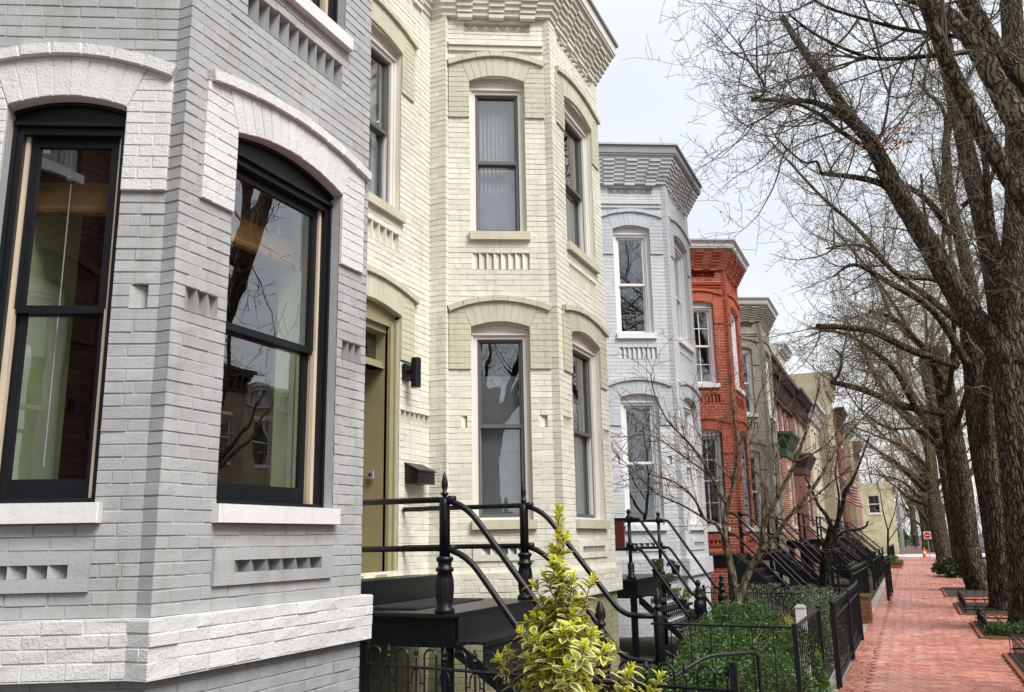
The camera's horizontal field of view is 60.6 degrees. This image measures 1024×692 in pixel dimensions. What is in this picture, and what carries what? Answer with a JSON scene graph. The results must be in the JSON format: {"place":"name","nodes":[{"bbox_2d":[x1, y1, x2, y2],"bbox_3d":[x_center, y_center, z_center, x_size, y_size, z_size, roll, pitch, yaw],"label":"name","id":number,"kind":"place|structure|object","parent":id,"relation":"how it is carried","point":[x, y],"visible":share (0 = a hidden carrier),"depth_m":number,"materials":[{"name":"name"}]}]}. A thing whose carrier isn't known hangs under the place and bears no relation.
{"place":"outdoors","nodes":[
{"label":"outdoors","id":0,"kind":"place"},
{"bbox_2d":[0,0,372,691],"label":"bay row house","id":1,"kind":"structure","parent":0,"point":[144,546],"depth_m":5.18,"materials":[{"name":"brick"}]},
{"bbox_2d":[36,150,111,216],"bbox_3d":[-2.609,-1.025,5.379,0.620,0.473,0.087,0,-13,-4],"label":"rolled bamboo shade","id":2,"kind":"object","parent":1,"relation":"hanging from","point":[85,174],"visible":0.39,"depth_m":5.36,"materials":[{"name":"brown wood"}]},
{"bbox_2d":[43,184,71,466],"bbox_3d":[-2.647,-0.148,5.112,0.007,1.700,0.008,-6,-14,23],"label":"pull cord","id":3,"kind":"object","parent":2,"relation":"hanging from","point":[57,327],"visible":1,"depth_m":5.09,"materials":[{"name":"white fabric"}]},
{"bbox_2d":[0,42,177,524],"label":"window","id":4,"kind":"structure","parent":1,"relation":"in","point":[61,95],"depth_m":5.06,"materials":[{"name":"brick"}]},
{"bbox_2d":[230,179,295,269],"bbox_3d":[-1.829,-0.890,6.049,0.086,0.473,1.040,-6,-14,23],"label":"rolled bamboo shade","id":5,"kind":"object","parent":1,"relation":"hanging from","point":[262,225],"visible":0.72,"depth_m":6.19,"materials":[{"name":"brown wood"}]},
{"bbox_2d":[199,69,371,524],"bbox_3d":[-1.545,-0.235,5.823,0.297,2.779,1.736,-6,-14,23],"label":"window","id":6,"kind":"structure","parent":1,"relation":"in","point":[249,133],"depth_m":6.01,"materials":[{"name":"black paint"}]},
{"bbox_2d":[286,0,353,52],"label":"window","id":7,"kind":"structure","parent":1,"relation":"in","point":[323,14],"depth_m":6.53,"materials":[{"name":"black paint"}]},
{"bbox_2d":[428,557,961,691],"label":"yard soil","id":8,"kind":"structure","parent":0,"point":[647,647],"depth_m":13.52,"materials":[{"name":"soil"}]},
{"bbox_2d":[264,0,622,691],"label":"bay row house","id":9,"kind":"structure","parent":8,"relation":"on","point":[485,300],"depth_m":10.59,"materials":[{"name":"brick"}]},
{"bbox_2d":[361,263,419,578],"bbox_3d":[-1.708,0.786,9.191,0.662,3.252,1.846,-6,-14,23],"label":"doorway","id":10,"kind":"structure","parent":9,"relation":"in","point":[380,394],"depth_m":9.57,"materials":[{"name":"green paint"}]},
{"bbox_2d":[368,0,418,223],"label":"window","id":11,"kind":"structure","parent":9,"relation":"in","point":[402,43],"depth_m":10.30,"materials":[{"name":"beige wood"}]},
{"bbox_2d":[401,357,420,387],"bbox_3d":[-1.111,0.301,9.785,0.201,0.335,0.140,-6,-14,23],"label":"wall lamp","id":12,"kind":"object","parent":9,"relation":"attached to","point":[412,372],"visible":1,"depth_m":9.74,"materials":[{"name":"metal"}]},
{"bbox_2d":[404,462,436,484],"bbox_3d":[-1.016,1.415,9.733,0.185,0.235,0.410,-6,-14,23],"label":"mailbox","id":13,"kind":"object","parent":9,"relation":"attached to","point":[417,474],"visible":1,"depth_m":9.60,"materials":[{"name":"black paint"}]},
{"bbox_2d":[447,51,544,240],"bbox_3d":[-0.196,-2.501,11.123,1.257,2.534,0.362,0,-13,-4],"label":"window","id":14,"kind":"structure","parent":9,"relation":"in","point":[494,108],"depth_m":11.18,"materials":[{"name":"beige wood"}]},
{"bbox_2d":[447,295,551,529],"bbox_3d":[-0.135,0.765,10.379,1.257,2.753,0.326,0,-13,-4],"label":"window","id":15,"kind":"structure","parent":9,"relation":"in","point":[497,402],"depth_m":10.45,"materials":[{"name":"beige wood"}]},
{"bbox_2d":[545,130,575,266],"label":"window","id":16,"kind":"structure","parent":9,"relation":"in","point":[568,139],"depth_m":13.04,"materials":[{"name":"beige wood"}]},
{"bbox_2d":[551,355,585,513],"bbox_3d":[0.798,1.156,12.457,1.257,2.647,0.328,-16,-20,50],"label":"window","id":17,"kind":"structure","parent":9,"relation":"in","point":[576,376],"depth_m":12.29,"materials":[{"name":"beige wood"}]},
{"bbox_2d":[554,65,599,273],"bbox_3d":[0.828,-2.336,11.964,0.327,2.539,1.737,-6,-14,23],"label":"window","id":18,"kind":"structure","parent":9,"relation":"in","point":[566,88],"depth_m":12.23,"materials":[{"name":"beige wood"}]},
{"bbox_2d":[562,304,610,528],"bbox_3d":[0.887,0.925,11.240,0.327,2.778,1.736,-6,-14,23],"label":"window","id":19,"kind":"structure","parent":9,"relation":"in","point":[577,321],"depth_m":11.50,"materials":[{"name":"beige wood"}]},
{"bbox_2d":[360,472,666,691],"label":"iron stoop","id":20,"kind":"object","parent":8,"relation":"on","point":[489,624],"visible":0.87,"depth_m":7.35,"materials":[{"name":"black"}]},
{"bbox_2d":[360,574,436,605],"bbox_3d":[-1.275,2.371,8.483,0.360,0.234,1.950,-6,-14,23],"label":"masonry step","id":21,"kind":"object","parent":20,"relation":"on","point":[391,589],"visible":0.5,"depth_m":8.51,"materials":[{"name":"black stone"}]},
{"bbox_2d":[373,598,482,609],"bbox_3d":[-0.821,2.423,8.266,0.570,0.020,1.350,-6,-14,23],"label":"door mat","id":22,"kind":"object","parent":20,"relation":"attached to","point":[420,604],"depth_m":7.99,"materials":[{"name":"black rubber"}]},
{"bbox_2d":[362,641,739,691],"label":"hoop fence","id":23,"kind":"object","parent":8,"relation":"on","point":[731,673],"visible":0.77,"depth_m":5.64,"materials":[{"name":"metal"}]},
{"bbox_2d":[490,503,667,691],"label":"variegated shrub","id":24,"kind":"object","parent":8,"relation":"on","point":[572,669],"visible":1,"depth_m":3.26,"materials":[{"name":"green plant"}]},
{"bbox_2d":[598,142,713,637],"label":"bay row house","id":25,"kind":"structure","parent":8,"relation":"on","point":[644,213],"depth_m":16.53,"materials":[{"name":"brick"}]},
{"bbox_2d":[601,208,663,338],"bbox_3d":[2.252,-1.350,16.502,1.257,2.533,0.297,0,-13,-4],"label":"window","id":26,"kind":"structure","parent":25,"relation":"in","point":[612,220],"depth_m":16.58,"materials":[{"name":"white wood"}]},
{"bbox_2d":[608,376,673,530],"bbox_3d":[2.312,1.920,15.775,1.257,2.752,0.298,0,-13,-4],"label":"window","id":27,"kind":"structure","parent":25,"relation":"in","point":[636,386],"depth_m":15.88,"materials":[{"name":"white wood"}]},
{"bbox_2d":[664,216,694,353],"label":"window","id":28,"kind":"structure","parent":25,"relation":"in","point":[676,229],"depth_m":17.68,"materials":[{"name":"white wood"}]},
{"bbox_2d":[677,381,706,529],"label":"window","id":29,"kind":"structure","parent":25,"relation":"in","point":[682,386],"depth_m":16.93,"materials":[{"name":"white wood"}]},
{"bbox_2d":[614,509,727,657],"bbox_3d":[1.997,3.587,13.496,2.270,2.080,1.910,-6,-14,23],"label":"iron stoop","id":30,"kind":"object","parent":8,"relation":"on","point":[636,587],"visible":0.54,"depth_m":12.73,"materials":[{"name":"black"}]},
{"bbox_2d":[614,521,624,547],"bbox_3d":[1.585,3.145,14.632,0.600,0.450,0.060,-6,-14,23],"label":"rust red panel","id":31,"kind":"object","parent":30,"relation":"hanging from","point":[619,526],"visible":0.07,"depth_m":14.52,"materials":[{"name":"wood"}]},
{"bbox_2d":[651,558,664,577],"bbox_3d":[2.123,3.244,12.823,0.247,0.294,0.306,-6,-14,23],"label":"potted plant","id":32,"kind":"object","parent":30,"relation":"on","point":[656,562],"visible":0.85,"depth_m":12.77,"materials":[{"name":"green plant"}]},
{"bbox_2d":[655,572,677,593],"bbox_3d":[2.243,3.420,12.666,0.311,0.307,0.259,-6,-14,23],"label":"potted plant","id":33,"kind":"object","parent":30,"relation":"on","point":[671,577],"visible":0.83,"depth_m":12.63,"materials":[{"name":"green plant"}]},
{"bbox_2d":[673,586,691,608],"bbox_3d":[2.446,3.613,12.612,0.308,0.330,0.278,-6,-14,23],"label":"potted plant","id":34,"kind":"object","parent":30,"relation":"on","point":[683,600],"visible":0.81,"depth_m":12.56,"materials":[{"name":"yellow plant"}]},
{"bbox_2d":[631,238,760,607],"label":"bay row house","id":35,"kind":"structure","parent":8,"relation":"on","point":[717,275],"depth_m":22.00,"materials":[{"name":"red brick"}]},
{"bbox_2d":[692,288,723,387],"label":"window","id":36,"kind":"structure","parent":35,"relation":"in","point":[709,297],"depth_m":22.01,"materials":[{"name":"white wood"}]},
{"bbox_2d":[708,441,719,531],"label":"window","id":37,"kind":"structure","parent":35,"relation":"in","point":[714,454],"depth_m":23.45,"materials":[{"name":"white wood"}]},
{"bbox_2d":[700,316,728,388],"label":"window","id":38,"kind":"structure","parent":35,"relation":"in","point":[704,321],"depth_m":24.25,"materials":[{"name":"white wood"}]},
{"bbox_2d":[700,416,732,531],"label":"window","id":39,"kind":"structure","parent":35,"relation":"in","point":[709,425],"depth_m":21.32,"materials":[{"name":"white wood"}]},
{"bbox_2d":[725,293,745,395],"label":"window","id":40,"kind":"structure","parent":35,"relation":"in","point":[732,302],"depth_m":23.13,"materials":[{"name":"white wood"}]},
{"bbox_2d":[736,418,755,530],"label":"window","id":41,"kind":"structure","parent":35,"relation":"in","point":[741,423],"depth_m":22.34,"materials":[{"name":"white wood"}]},
{"bbox_2d":[653,650,762,691],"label":"hand rail","id":42,"kind":"object","parent":8,"relation":"on","point":[692,664],"visible":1,"depth_m":6.05,"materials":[{"name":"metal"}]},
{"bbox_2d":[629,621,824,691],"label":"shrub","id":43,"kind":"object","parent":8,"relation":"on","point":[702,648],"visible":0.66,"depth_m":8.11,"materials":[{"name":"green plant"}]},
{"bbox_2d":[674,599,816,686],"bbox_3d":[2.810,3.523,10.587,1.777,0.920,2.350,-6,-14,23],"label":"shrub","id":44,"kind":"object","parent":8,"relation":"on","point":[738,612],"visible":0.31,"depth_m":10.60,"materials":[{"name":"green plant"}]},
{"bbox_2d":[738,297,789,583],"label":"bay row house","id":45,"kind":"structure","parent":8,"relation":"on","point":[764,309],"depth_m":27.40,"materials":[{"name":"green paint"}]},
{"bbox_2d":[741,336,760,416],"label":"window","id":46,"kind":"structure","parent":45,"relation":"in","point":[754,350],"depth_m":27.41,"materials":[{"name":"white wood"}]},
{"bbox_2d":[749,440,768,531],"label":"window","id":47,"kind":"structure","parent":45,"relation":"in","point":[762,459],"depth_m":26.71,"materials":[{"name":"white wood"}]},
{"bbox_2d":[762,340,776,421],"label":"window","id":48,"kind":"structure","parent":45,"relation":"in","point":[766,347],"depth_m":28.52,"materials":[{"name":"white wood"}]},
{"bbox_2d":[770,441,785,531],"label":"window","id":49,"kind":"structure","parent":45,"relation":"in","point":[776,447],"depth_m":27.76,"materials":[{"name":"white wood"}]},
{"bbox_2d":[709,512,818,615],"bbox_3d":[4.806,4.639,18.738,3.090,2.200,1.920,-6,-14,23],"label":"iron stoop","id":50,"kind":"object","parent":8,"relation":"on","point":[764,573],"visible":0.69,"depth_m":18.00,"materials":[{"name":"black"}]},
{"bbox_2d":[609,329,944,622],"bbox_3d":[3.420,2.015,12.530,5.266,4.690,2.460,-1,-13,0],"label":"young tree","id":51,"kind":"object","parent":8,"relation":"on","point":[738,594],"visible":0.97,"depth_m":12.88,"materials":[{"name":"brown plant"}]},
{"bbox_2d":[702,585,853,631],"bbox_3d":[4.478,4.495,14.903,2.440,0.830,0.040,-6,-14,23],"label":"picket fence","id":52,"kind":"object","parent":8,"relation":"on","point":[753,593],"visible":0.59,"depth_m":14.98,"materials":[{"name":"metal"}]},
{"bbox_2d":[743,581,813,628],"bbox_3d":[4.781,4.590,15.445,1.327,0.873,1.858,-6,-14,23],"label":"shrub","id":53,"kind":"object","parent":8,"relation":"on","point":[788,602],"visible":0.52,"depth_m":15.26,"materials":[{"name":"green plant"}]},
{"bbox_2d":[757,516,840,594],"bbox_3d":[7.258,5.800,24.162,3.090,2.200,1.950,-6,-14,23],"label":"iron stoop","id":54,"kind":"object","parent":8,"relation":"on","point":[785,558],"visible":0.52,"depth_m":23.31,"materials":[{"name":"black"}]},
{"bbox_2d":[794,604,811,679],"bbox_3d":[3.102,3.227,9.312,0.120,0.930,0.120,-6,-14,23],"label":"marker post","id":55,"kind":"object","parent":8,"relation":"on","point":[800,610],"visible":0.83,"depth_m":9.35,"materials":[{"name":"white wood"}]},
{"bbox_2d":[795,664,831,691],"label":"shrub","id":56,"kind":"object","parent":8,"relation":"on","point":[823,680],"visible":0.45,"depth_m":8.48,"materials":[{"name":"green plant"}]},
{"bbox_2d":[768,564,863,593],"bbox_3d":[7.064,5.644,20.644,2.240,0.985,0.040,-6,-14,23],"label":"picket fence","id":57,"kind":"object","parent":8,"relation":"on","point":[813,570],"visible":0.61,"depth_m":20.65,"materials":[{"name":"metal"}]},
{"bbox_2d":[790,370,844,537],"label":"flat fronted house","id":58,"kind":"structure","parent":8,"relation":"on","point":[805,383],"depth_m":50.64,"materials":[{"name":"beige paint"}]},
{"bbox_2d":[770,341,792,370],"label":"building","id":59,"kind":"structure","parent":58,"relation":"on","point":[773,345],"depth_m":52.90,"materials":[{"name":"white paint"}]},
{"bbox_2d":[840,482,862,507],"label":"national flag","id":60,"kind":"object","parent":58,"relation":"attached to","point":[854,497],"visible":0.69,"depth_m":52.43,"materials":[{"name":"multicoloured fabric"}]},
{"bbox_2d":[794,586,852,666],"bbox_3d":[4.295,3.827,12.177,0.790,0.972,3.152,-6,-14,23],"label":"shrub","id":61,"kind":"object","parent":8,"relation":"on","point":[823,601],"visible":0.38,"depth_m":11.51,"materials":[{"name":"green plant"}]},
{"bbox_2d":[624,0,1023,623],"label":"bare tree","id":62,"kind":"object","parent":8,"relation":"on","point":[996,332],"visible":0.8,"depth_m":15.96,"materials":[{"name":"brown plant"}]},
{"bbox_2d":[846,115,912,160],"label":"autumn leaves","id":63,"kind":"object","parent":62,"relation":"attached to","point":[898,128],"visible":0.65,"depth_m":16.31,"materials":[{"name":"orange plant"}]},
{"bbox_2d":[786,513,863,586],"bbox_3d":[9.996,6.892,29.763,3.490,2.400,1.700,-6,-14,23],"label":"iron stoop","id":64,"kind":"object","parent":8,"relation":"on","point":[845,574],"visible":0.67,"depth_m":29.12,"materials":[{"name":"black"}]},
{"bbox_2d":[802,516,871,577],"bbox_3d":[12.584,8.117,35.487,3.490,2.400,1.700,-6,-14,23],"label":"iron stoop","id":65,"kind":"object","parent":8,"relation":"on","point":[818,542],"visible":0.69,"depth_m":34.87,"materials":[{"name":"black"}]},
{"bbox_2d":[786,418,891,595],"bbox_3d":[7.229,3.750,19.389,2.388,4.135,1.620,-4,-13,15],"label":"pruned tree","id":66,"kind":"object","parent":8,"relation":"on","point":[832,536],"visible":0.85,"depth_m":19.32,"materials":[{"name":"black plant"}]},
{"bbox_2d":[816,519,875,565],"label":"iron stoop","id":67,"kind":"object","parent":8,"relation":"on","point":[856,538],"visible":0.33,"depth_m":40.24,"materials":[{"name":"black"}]},
{"bbox_2d":[842,423,861,541],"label":"flat fronted house","id":68,"kind":"structure","parent":8,"relation":"on","point":[854,513],"depth_m":57.78,"materials":[{"name":"brick"}]},
{"bbox_2d":[838,521,879,564],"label":"iron stoop","id":69,"kind":"object","parent":8,"relation":"on","point":[844,541],"visible":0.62,"depth_m":46.24,"materials":[{"name":"black"}]},
{"bbox_2d":[849,561,869,592],"bbox_3d":[7.908,5.444,19.858,0.051,1.005,4.852,-7,-14,24],"label":"picket fence","id":70,"kind":"object","parent":8,"relation":"on","point":[863,568],"visible":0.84,"depth_m":20.14,"materials":[{"name":"metal"}]},
{"bbox_2d":[829,569,892,691],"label":"garden edging strip","id":71,"kind":"object","parent":8,"relation":"on","point":[877,596],"visible":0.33,"depth_m":15.95,"materials":[{"name":"concrete"}]},
{"bbox_2d":[651,623,802,691],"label":"picket fence","id":72,"kind":"object","parent":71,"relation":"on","point":[793,627],"visible":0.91,"depth_m":7.40,"materials":[{"name":"metal"}]},
{"bbox_2d":[792,606,826,691],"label":"picket fence","id":73,"kind":"object","parent":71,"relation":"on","point":[818,621],"visible":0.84,"depth_m":8.28,"materials":[{"name":"metal"}]},
{"bbox_2d":[852,593,872,623],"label":"brick pier","id":74,"kind":"structure","parent":8,"relation":"on","point":[866,608],"depth_m":16.56,"materials":[{"name":"brick"}]},
{"bbox_2d":[845,522,882,557],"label":"iron stoop","id":75,"kind":"object","parent":8,"relation":"on","point":[859,544],"visible":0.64,"depth_m":51.61,"materials":[{"name":"black"}]},
{"bbox_2d":[723,4,1008,608],"bbox_3d":[10.294,-1.625,21.536,10.798,15.560,7.051,11,-17,-44],"label":"bare tree","id":76,"kind":"object","parent":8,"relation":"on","point":[979,414],"visible":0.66,"depth_m":19.81,"materials":[{"name":"brown plant"}]},
{"bbox_2d":[871,552,884,589],"bbox_3d":[13.187,7.966,31.468,0.060,0.930,11.060,-7,-14,23],"label":"picket fence","id":77,"kind":"object","parent":8,"relation":"on","point":[877,567],"visible":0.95,"depth_m":29.70,"materials":[{"name":"metal"}]},
{"bbox_2d":[756,96,1004,590],"bbox_3d":[12.645,0.593,26.316,9.269,13.474,12.136,-6,-14,23],"label":"bare tree","id":78,"kind":"object","parent":8,"relation":"on","point":[950,413],"visible":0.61,"depth_m":25.45,"materials":[{"name":"brown plant"}]},
{"bbox_2d":[890,561,901,568],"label":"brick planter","id":79,"kind":"object","parent":8,"relation":"on","point":[895,564],"visible":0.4,"depth_m":42.45,"materials":[{"name":"brick"}]},
{"bbox_2d":[859,456,918,561],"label":"young tree","id":80,"kind":"object","parent":79,"relation":"on","point":[888,539],"visible":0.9,"depth_m":44.26,"materials":[{"name":"black plant"}]},
{"bbox_2d":[830,321,970,561],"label":"bare tree","id":81,"kind":"object","parent":8,"relation":"on","point":[940,545],"visible":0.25,"depth_m":46.48,"materials":[{"name":"brown plant"}]},
{"bbox_2d":[837,373,976,560],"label":"bare tree","id":82,"kind":"object","parent":8,"relation":"on","point":[942,513],"visible":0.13,"depth_m":55.78,"materials":[{"name":"brown plant"}]},
{"bbox_2d":[818,190,1002,576],"bbox_3d":[17.542,0.878,35.090,12.090,16.298,8.507,11,-17,-43],"label":"bare tree","id":83,"kind":"object","parent":8,"relation":"on","point":[925,377],"visible":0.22,"depth_m":34.51,"materials":[{"name":"brown plant"}]},
{"bbox_2d":[930,556,960,577],"bbox_3d":[17.019,8.574,34.020,1.491,0.841,3.179,-6,-14,23],"label":"ivy mound","id":84,"kind":"object","parent":8,"relation":"on","point":[948,567],"visible":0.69,"depth_m":33.13,"materials":[{"name":"green plant"}]},
{"bbox_2d":[940,587,987,596],"bbox_3d":[13.094,6.852,24.424,1.980,0.048,4.100,-6,-14,23],"label":"tree pit","id":85,"kind":"object","parent":8,"relation":"on","point":[949,591],"visible":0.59,"depth_m":24.03,"materials":[{"name":"soil"}]},
{"bbox_2d":[953,588,1007,615],"bbox_3d":[10.662,5.527,18.987,1.900,0.363,3.300,-6,-14,23],"label":"tree pit","id":86,"kind":"object","parent":8,"relation":"on","point":[962,606],"visible":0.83,"depth_m":18.57,"materials":[{"name":"soil"}]},
{"bbox_2d":[969,604,1023,640],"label":"tree pit","id":87,"kind":"object","parent":8,"relation":"on","point":[979,623],"visible":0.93,"depth_m":14.25,"materials":[{"name":"soil"}]},
{"bbox_2d":[983,620,1023,636],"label":"plant","id":88,"kind":"object","parent":87,"relation":"in","point":[1008,626],"visible":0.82,"depth_m":14.01,"materials":[{"name":"green plant"}]},
{"bbox_2d":[1002,629,1023,682],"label":"tree pit","id":89,"kind":"object","parent":8,"relation":"on","point":[1015,660],"visible":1,"depth_m":11.07,"materials":[{"name":"brick"}]},
{"bbox_2d":[376,0,1023,535],"label":"sky","id":90,"kind":"structure","parent":0,"point":[636,100],"materials":[{"name":"white"}]},
{"bbox_2d":[745,352,800,584],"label":"flat fronted house","id":91,"kind":"structure","parent":0,"point":[786,452],"depth_m":30.97,"materials":[{"name":"orange brick"}]},
{"bbox_2d":[774,369,818,574],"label":"flat fronted house","id":92,"kind":"structure","parent":0,"point":[785,396],"depth_m":36.82,"materials":[{"name":"red brick"}]},
{"bbox_2d":[791,388,812,452],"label":"flat fronted house","id":93,"kind":"structure","parent":0,"point":[801,396],"depth_m":42.38,"materials":[{"name":"brick"}]},
{"bbox_2d":[806,401,826,565],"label":"flat fronted house","id":94,"kind":"structure","parent":0,"point":[811,440],"depth_m":46.58,"materials":[{"name":"white paint"}]},
{"bbox_2d":[832,407,851,536],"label":"flat fronted house","id":95,"kind":"structure","parent":0,"point":[846,514],"depth_m":54.83,"materials":[{"name":"red brick"}]},
{"bbox_2d":[852,441,865,544],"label":"flat fronted house","id":96,"kind":"structure","parent":0,"point":[860,508],"depth_m":61.99,"materials":[{"name":"brick"}]},
{"bbox_2d":[898,540,934,553],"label":"pavement","id":97,"kind":"structure","parent":0,"point":[910,550],"depth_m":87.12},
{"bbox_2d":[860,481,899,553],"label":"flat fronted house","id":98,"kind":"structure","parent":97,"relation":"on","point":[871,499],"depth_m":76.36,"materials":[{"name":"beige paint"}]},
{"bbox_2d":[879,460,920,545],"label":"bare tree","id":99,"kind":"object","parent":97,"relation":"on","point":[913,526],"visible":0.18,"depth_m":120.59,"materials":[{"name":"brown plant"}]},
{"bbox_2d":[859,469,982,541],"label":"wood","id":100,"kind":"object","parent":97,"relation":"on","point":[977,517],"visible":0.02,"depth_m":150.33,"materials":[{"name":"plant"}]},
{"bbox_2d":[873,457,969,548],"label":"bare tree","id":101,"kind":"object","parent":97,"relation":"on","point":[921,524],"visible":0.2,"depth_m":92.43,"materials":[{"name":"brown plant"}]},
{"bbox_2d":[879,431,968,551],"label":"bare tree","id":102,"kind":"object","parent":97,"relation":"on","point":[923,513],"visible":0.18,"depth_m":80.06,"materials":[{"name":"brown plant"}]},
{"bbox_2d":[876,553,984,556],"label":"cross street","id":103,"kind":"structure","parent":0,"point":[917,555],"depth_m":68.73,"materials":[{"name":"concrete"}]},
{"bbox_2d":[881,445,905,553],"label":"utility pole","id":104,"kind":"object","parent":103,"relation":"on","point":[900,514],"visible":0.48,"depth_m":74.08,"materials":[{"name":"brown wood"}]},
{"bbox_2d":[839,557,1023,691],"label":"sidewalk","id":105,"kind":"structure","parent":0,"point":[900,633],"depth_m":12.87,"materials":[{"name":"red brick"}]},
{"bbox_2d":[829,580,863,688],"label":"iron gate","id":106,"kind":"structure","parent":105,"relation":"on","point":[851,636],"depth_m":11.18,"materials":[{"name":"metal"}]},
{"bbox_2d":[710,0,1023,293],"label":"bare tree","id":107,"kind":"object","parent":105,"relation":"on","point":[997,64],"visible":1,"depth_m":9.81,"materials":[{"name":"brown plant"}]},
{"bbox_2d":[883,558,892,600],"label":"iron gate","id":108,"kind":"structure","parent":105,"relation":"on","point":[888,577],"depth_m":23.26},
{"bbox_2d":[831,572,979,691],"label":"leaf litter","id":109,"kind":"object","parent":105,"relation":"on","point":[870,658],"visible":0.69,"depth_m":11.38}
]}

